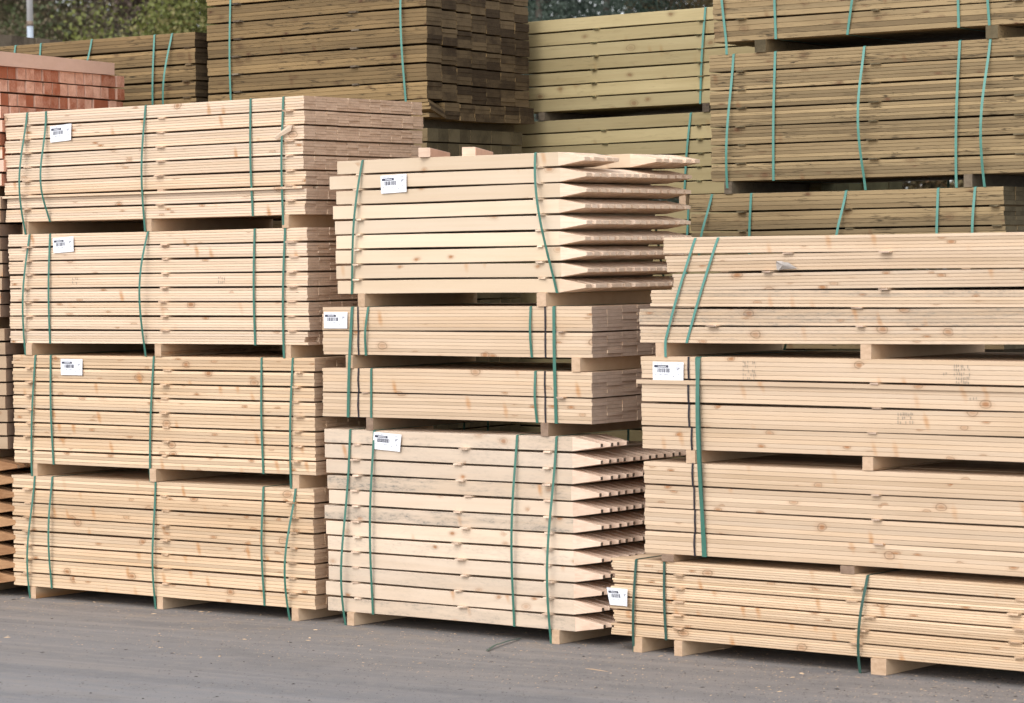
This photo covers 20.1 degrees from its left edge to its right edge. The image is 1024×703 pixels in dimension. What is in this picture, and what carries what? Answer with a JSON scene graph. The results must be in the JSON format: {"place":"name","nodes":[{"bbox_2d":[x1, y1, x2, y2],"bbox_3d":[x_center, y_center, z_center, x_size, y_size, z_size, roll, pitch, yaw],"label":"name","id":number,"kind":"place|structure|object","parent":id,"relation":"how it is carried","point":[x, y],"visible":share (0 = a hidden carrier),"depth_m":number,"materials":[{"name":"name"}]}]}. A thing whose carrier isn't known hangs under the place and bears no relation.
{"place":"outdoors","nodes":[
{"label":"outdoors","id":0,"kind":"place"},
{"bbox_2d":[0,34,62,46],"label":"timber pack","id":1,"kind":"object","parent":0,"point":[8,40],"visible":0.08,"depth_m":22.33,"materials":[{"name":"brown wood"}]},
{"bbox_2d":[0,259,193,286],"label":"timber pack","id":2,"kind":"object","parent":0,"point":[154,259],"visible":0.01,"depth_m":19.60,"materials":[{"name":"brown wood"}]},
{"bbox_2d":[0,32,223,106],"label":"timber pack","id":3,"kind":"object","parent":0,"point":[161,69],"visible":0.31,"depth_m":18.82,"materials":[{"name":"brown wood"}]},
{"bbox_2d":[433,356,520,431],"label":"timber pack","id":4,"kind":"object","parent":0,"point":[500,426],"visible":0.02,"depth_m":18.09,"materials":[{"name":"brown wood"}]},
{"bbox_2d":[285,247,520,302],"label":"timber pack","id":5,"kind":"object","parent":4,"relation":"on","point":[491,295],"visible":0.02,"depth_m":18.11,"materials":[{"name":"brown wood"}]},
{"bbox_2d":[273,128,521,227],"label":"timber pack","id":6,"kind":"object","parent":5,"relation":"on","point":[452,142],"visible":0.03,"depth_m":17.85,"materials":[{"name":"brown wood"}]},
{"bbox_2d":[206,0,534,131],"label":"timber pack","id":7,"kind":"object","parent":6,"relation":"on","point":[457,64],"visible":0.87,"depth_m":17.94,"materials":[{"name":"brown wood"}]},
{"bbox_2d":[63,0,954,199],"label":"sky","id":8,"kind":"structure","parent":0,"point":[63,0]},
{"bbox_2d":[0,268,1023,702],"bbox_3d":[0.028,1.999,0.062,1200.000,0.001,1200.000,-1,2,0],"label":"ground","id":9,"kind":"structure","parent":0,"point":[148,662],"depth_m":14.31,"materials":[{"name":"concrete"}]},
{"bbox_2d":[0,456,30,589],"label":"stake pack","id":10,"kind":"object","parent":9,"relation":"on","point":[9,466],"visible":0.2,"depth_m":17.62,"materials":[{"name":"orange wood"}]},
{"bbox_2d":[0,328,27,456],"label":"timber pack","id":11,"kind":"object","parent":10,"relation":"on","point":[8,349],"visible":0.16,"depth_m":17.57,"materials":[{"name":"beige wood"}]},
{"bbox_2d":[0,197,68,327],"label":"timber pack","id":12,"kind":"object","parent":11,"relation":"on","point":[7,229],"visible":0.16,"depth_m":17.59,"materials":[{"name":"brown wood"}]},
{"bbox_2d":[0,66,124,196],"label":"timber pack","id":13,"kind":"object","parent":12,"relation":"on","point":[23,90],"visible":0.41,"depth_m":17.91,"materials":[{"name":"red wood"}]},
{"bbox_2d":[0,51,114,74],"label":"plank","id":14,"kind":"object","parent":13,"relation":"on","point":[20,60],"visible":1,"depth_m":17.95,"materials":[{"name":"brown wood"}]},
{"bbox_2d":[26,0,33,37],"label":"lamp post","id":15,"kind":"object","parent":9,"relation":"on","point":[29,24],"visible":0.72,"depth_m":33.41,"materials":[{"name":"grey metal"}]},
{"bbox_2d":[0,0,130,41],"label":"broadleaf tree","id":16,"kind":"object","parent":9,"relation":"on","point":[11,22],"visible":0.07,"depth_m":56.75,"materials":[{"name":"green plant"}]},
{"bbox_2d":[0,0,134,38],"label":"broadleaf tree","id":17,"kind":"object","parent":9,"relation":"on","point":[78,4],"visible":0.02,"depth_m":60.47,"materials":[{"name":"green plant"}]},
{"bbox_2d":[8,0,199,38],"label":"broadleaf tree","id":18,"kind":"object","parent":9,"relation":"on","point":[129,4],"visible":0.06,"depth_m":58.76,"materials":[{"name":"green leaves"},{"name":"bark"}]},
{"bbox_2d":[71,0,195,36],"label":"broadleaf tree","id":19,"kind":"object","parent":9,"relation":"on","point":[116,18],"depth_m":74.76,"materials":[{"name":"green plant"}]},
{"bbox_2d":[50,0,217,41],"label":"broadleaf tree","id":20,"kind":"object","parent":9,"relation":"on","point":[166,22],"visible":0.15,"depth_m":48.74,"materials":[{"name":"green plant"}]},
{"bbox_2d":[12,468,346,620],"bbox_3d":[-1.774,1.117,17.249,2.454,0.751,1.125,1,2,37],"label":"timber pack","id":21,"kind":"object","parent":9,"relation":"on","point":[253,538],"visible":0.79,"depth_m":16.80,"materials":[{"name":"yellow wood"}]},
{"bbox_2d":[12,349,432,488],"bbox_3d":[-1.757,0.377,17.225,2.446,0.737,1.094,1,2,37],"label":"timber pack","id":22,"kind":"object","parent":21,"relation":"on","point":[164,418],"visible":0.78,"depth_m":16.77,"materials":[{"name":"yellow wood"}]},
{"bbox_2d":[8,227,410,357],"bbox_3d":[-1.796,-0.353,17.205,2.423,0.734,1.125,1,2,37],"label":"timber pack","id":23,"kind":"object","parent":22,"relation":"on","point":[237,291],"visible":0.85,"depth_m":16.77,"materials":[{"name":"brown wood"}]},
{"bbox_2d":[2,96,423,234],"bbox_3d":[-1.834,-1.085,17.200,2.476,0.739,1.130,1,2,37],"label":"timber pack","id":24,"kind":"object","parent":23,"relation":"on","point":[225,165],"visible":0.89,"depth_m":16.69,"materials":[{"name":"brown wood"}]},
{"bbox_2d":[274,125,291,138],"bbox_3d":[-1.279,-1.227,16.124,0.151,0.076,0.011,1,2,42],"label":"wood splinter","id":25,"kind":"object","parent":24,"relation":"attached to","point":[287,129],"visible":1,"depth_m":16.11,"materials":[{"name":"brown wood"}]},
{"bbox_2d":[486,638,520,650],"bbox_3d":[-0.049,1.524,15.046,0.024,0.011,0.493,0,2,20],"label":"cut strap","id":26,"kind":"object","parent":9,"relation":"on","point":[491,647],"visible":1,"depth_m":15.01,"materials":[{"name":"plastic"}]},
{"bbox_2d":[324,421,685,643],"bbox_3d":[-0.001,0.965,15.847,1.932,1.091,1.051,1,2,38],"label":"stake pack","id":27,"kind":"object","parent":9,"relation":"on","point":[525,529],"visible":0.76,"depth_m":15.39,"materials":[{"name":"brown wood"}]},
{"bbox_2d":[322,303,678,435],"bbox_3d":[0.003,0.080,15.867,1.889,0.682,1.095,1,2,38],"label":"timber pack","id":28,"kind":"object","parent":27,"relation":"on","point":[411,365],"visible":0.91,"depth_m":15.37,"materials":[{"name":"brown wood"}]},
{"bbox_2d":[330,152,699,306],"bbox_3d":[-0.005,-0.659,15.768,1.832,0.806,1.030,1,2,38],"label":"stake pack","id":29,"kind":"object","parent":28,"relation":"on","point":[424,224],"visible":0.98,"depth_m":15.39,"materials":[{"name":"brown wood"}]},
{"bbox_2d":[418,148,449,157],"bbox_3d":[-0.426,-1.084,15.882,0.064,0.050,0.750,-1,2,7],"label":"timber block","id":30,"kind":"object","parent":29,"relation":"on","point":[427,152],"depth_m":15.55,"materials":[{"name":"beige wood"}]},
{"bbox_2d":[462,147,492,155],"bbox_3d":[-0.187,-1.087,15.867,0.073,0.050,0.750,-1,2,7],"label":"timber block","id":31,"kind":"object","parent":29,"relation":"on","point":[470,151],"depth_m":15.50,"materials":[{"name":"beige wood"}]},
{"bbox_2d":[0,599,1022,702],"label":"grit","id":32,"kind":"object","parent":9,"relation":"on","point":[510,679],"visible":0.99,"depth_m":13.86,"materials":[{"name":"grey gravel"}]},
{"bbox_2d":[523,0,657,277],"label":"conifer tree","id":33,"kind":"object","parent":9,"relation":"on","point":[567,7],"visible":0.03,"depth_m":55.76,"materials":[{"name":"green plant"}]},
{"bbox_2d":[527,0,670,277],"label":"broadleaf tree","id":34,"kind":"object","parent":9,"relation":"on","point":[532,2],"visible":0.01,"depth_m":78.50,"materials":[{"name":"green plant"}]},
{"bbox_2d":[529,0,684,277],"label":"conifer tree","id":35,"kind":"object","parent":9,"relation":"on","point":[639,9],"depth_m":59.63,"materials":[{"name":"green plant"}]},
{"bbox_2d":[580,0,699,200],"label":"conifer tree","id":36,"kind":"object","parent":9,"relation":"on","point":[635,12],"visible":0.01,"depth_m":65.38,"materials":[{"name":"green plant"}]},
{"bbox_2d":[622,0,712,202],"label":"broadleaf tree","id":37,"kind":"object","parent":9,"relation":"on","point":[705,3],"depth_m":60.97,"materials":[{"name":"green plant"}]},
{"bbox_2d":[700,646,731,652],"bbox_3d":[1.042,1.522,14.760,0.270,0.012,0.035,-3,2,-45],"label":"stick","id":38,"kind":"object","parent":9,"relation":"on","point":[718,648],"visible":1,"depth_m":14.76,"materials":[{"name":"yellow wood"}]},
{"bbox_2d":[607,553,1023,675],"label":"timber pack","id":39,"kind":"object","parent":9,"relation":"on","point":[889,621],"visible":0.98,"depth_m":14.01,"materials":[{"name":"yellow wood"}]},
{"bbox_2d":[636,350,1023,576],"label":"timber pack","id":40,"kind":"object","parent":39,"relation":"on","point":[851,462],"visible":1,"depth_m":13.95,"materials":[{"name":"brown wood"}]},
{"bbox_2d":[639,232,1023,358],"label":"timber pack","id":41,"kind":"object","parent":40,"relation":"on","point":[838,289],"visible":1,"depth_m":13.91,"materials":[{"name":"brown wood"}]},
{"bbox_2d":[776,261,795,269],"bbox_3d":[1.335,-0.419,14.046,0.124,0.045,0.021,1,2,39],"label":"paper scrap","id":42,"kind":"object","parent":41,"relation":"attached to","point":[780,265],"visible":1,"depth_m":14.05,"materials":[{"name":"white paper"}]},
{"bbox_2d":[902,180,966,269],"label":"broadleaf tree","id":43,"kind":"object","parent":9,"relation":"on","point":[926,184],"visible":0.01,"depth_m":60.54,"materials":[{"name":"green plant"}]},
{"bbox_2d":[514,349,859,440],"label":"timber pack","id":44,"kind":"object","parent":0,"point":[635,434],"visible":0.01,"depth_m":18.38,"materials":[{"name":"brown wood"}]},
{"bbox_2d":[477,209,901,302],"bbox_3d":[0.702,-0.529,18.650,3.713,0.778,0.924,1,2,39],"label":"timber pack","id":45,"kind":"object","parent":44,"relation":"on","point":[532,297],"visible":0.02,"depth_m":17.80,"materials":[{"name":"brown wood"}]},
{"bbox_2d":[511,112,901,204],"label":"timber pack","id":46,"kind":"object","parent":45,"relation":"on","point":[688,135],"visible":0.34,"depth_m":17.91,"materials":[{"name":"yellow wood"}]},
{"bbox_2d":[521,7,754,120],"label":"timber pack","id":47,"kind":"object","parent":46,"relation":"on","point":[639,64],"visible":0.52,"depth_m":18.05,"materials":[{"name":"beige wood"}]},
{"bbox_2d":[783,344,1023,352],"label":"timber pack","id":48,"kind":"object","parent":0,"point":[1007,348],"visible":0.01,"depth_m":16.05,"materials":[{"name":"brown wood"}]},
{"bbox_2d":[689,186,1023,271],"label":"timber pack","id":49,"kind":"object","parent":48,"relation":"on","point":[939,210],"visible":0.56,"depth_m":15.98,"materials":[{"name":"yellow wood"}]},
{"bbox_2d":[709,37,1023,193],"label":"timber pack","id":50,"kind":"object","parent":49,"relation":"on","point":[796,121],"visible":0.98,"depth_m":15.92,"materials":[{"name":"brown wood"}]},
{"bbox_2d":[713,0,1023,54],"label":"timber pack","id":51,"kind":"object","parent":50,"relation":"on","point":[761,26],"visible":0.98,"depth_m":16.04,"materials":[{"name":"brown wood"}]}
]}

